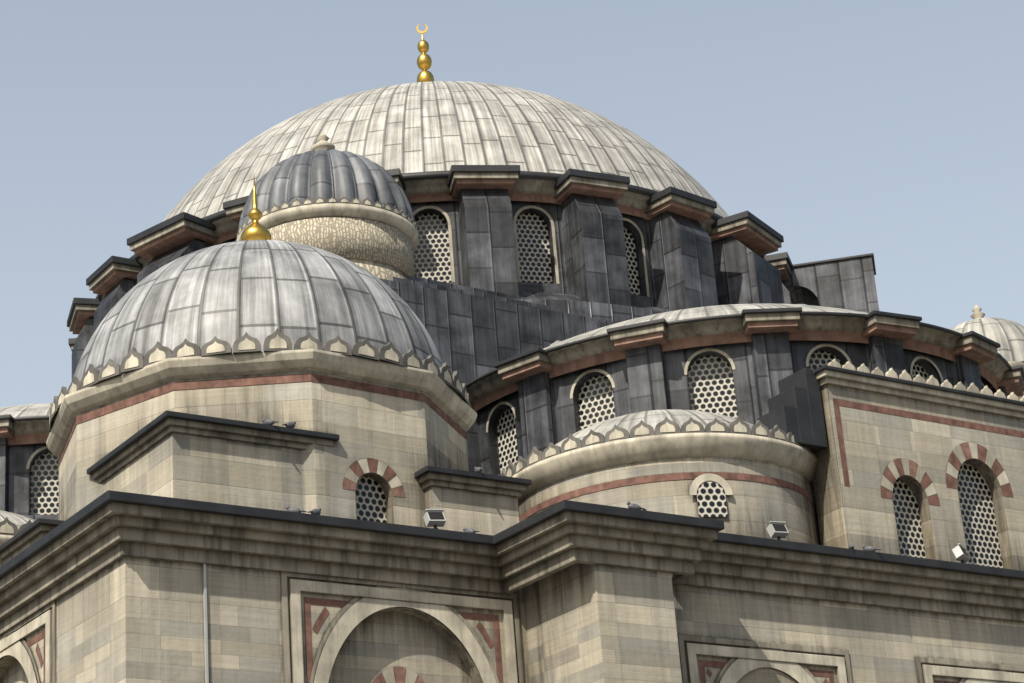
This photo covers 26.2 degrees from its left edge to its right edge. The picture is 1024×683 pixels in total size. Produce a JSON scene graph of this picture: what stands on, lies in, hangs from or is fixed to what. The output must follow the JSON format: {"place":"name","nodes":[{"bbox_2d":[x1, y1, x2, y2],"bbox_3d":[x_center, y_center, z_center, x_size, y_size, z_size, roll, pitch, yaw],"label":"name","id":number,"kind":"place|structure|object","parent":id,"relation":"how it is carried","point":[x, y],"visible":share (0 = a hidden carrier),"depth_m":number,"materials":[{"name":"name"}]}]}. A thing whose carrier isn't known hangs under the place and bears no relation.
{"place":"outdoors","nodes":[
{"label":"outdoors","id":0,"kind":"place"},
{"bbox_2d":[0,0,1023,406],"label":"sky","id":1,"kind":"structure","parent":0,"point":[892,130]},
{"label":"ground","id":2,"kind":"structure","parent":0,"visible":0},
{"bbox_2d":[0,491,125,682],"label":"walls","id":3,"kind":"structure","parent":2,"relation":"on","point":[62,605],"depth_m":42.80,"materials":[{"name":"stone"}]},
{"bbox_2d":[0,510,34,566],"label":"exedra","id":4,"kind":"object","parent":3,"relation":"on","point":[12,525],"visible":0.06,"depth_m":52.12,"materials":[{"name":"stone"}]},
{"bbox_2d":[108,490,1023,682],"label":"walls","id":5,"kind":"structure","parent":2,"relation":"on","point":[565,591],"depth_m":44.60,"materials":[{"name":"stone"}]},
{"bbox_2d":[0,178,531,564],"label":"corner dome","id":6,"kind":"structure","parent":5,"relation":"on","point":[256,366],"depth_m":47.83,"materials":[{"name":"stone"}]},
{"bbox_2d":[379,276,820,544],"bbox_3d":[-1.824,7.534,70.507,24.400,9.300,24.750,10,-26,-32],"label":"central base","id":7,"kind":"object","parent":5,"relation":"on","point":[474,333],"visible":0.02,"depth_m":58.99,"materials":[{"name":"metal"}]},
{"bbox_2d":[0,403,58,519],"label":"semi-dome","id":8,"kind":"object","parent":7,"relation":"on","point":[29,477],"depth_m":57.49,"materials":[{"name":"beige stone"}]},
{"bbox_2d":[237,132,418,280],"bbox_3d":[-4.391,1.200,59.199,5.880,15.150,5.000,10,-26,-32],"label":"domed turret","id":9,"kind":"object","parent":7,"relation":"on","point":[324,194],"depth_m":58.69,"materials":[{"name":"metal"}]},
{"bbox_2d":[67,165,794,378],"bbox_3d":[-2.395,1.559,73.021,24.700,5.210,24.700,10,-26,-32],"label":"drum","id":10,"kind":"object","parent":7,"relation":"on","point":[581,245],"visible":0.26,"depth_m":64.04,"materials":[{"name":"black stone"}]},
{"bbox_2d":[163,24,728,242],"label":"dome","id":11,"kind":"structure","parent":10,"relation":"on","point":[425,122],"depth_m":66.82,"materials":[{"name":"grey metal"}]},
{"bbox_2d":[782,253,878,312],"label":"flying buttress","id":12,"kind":"structure","parent":10,"relation":"attached to","point":[848,283],"depth_m":70.70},
{"bbox_2d":[465,303,1023,503],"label":"semi-dome","id":13,"kind":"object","parent":7,"relation":"on","point":[741,360],"depth_m":55.09,"materials":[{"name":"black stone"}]},
{"bbox_2d":[950,304,1023,400],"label":"turret","id":14,"kind":"object","parent":7,"relation":"on","point":[1007,335],"visible":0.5,"depth_m":68.73,"materials":[{"name":"stone"}]},
{"bbox_2d":[501,409,819,544],"bbox_3d":[9.376,5.112,55.618,21.720,4.660,7.720,10,-26,-32],"label":"exedra","id":15,"kind":"object","parent":5,"relation":"on","point":[738,475],"visible":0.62,"depth_m":48.87,"materials":[{"name":"stone"}]},
{"bbox_2d":[757,359,1023,570],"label":"upper wall","id":16,"kind":"structure","parent":5,"relation":"on","point":[919,466],"depth_m":51.65,"materials":[{"name":"stone"}]}
]}

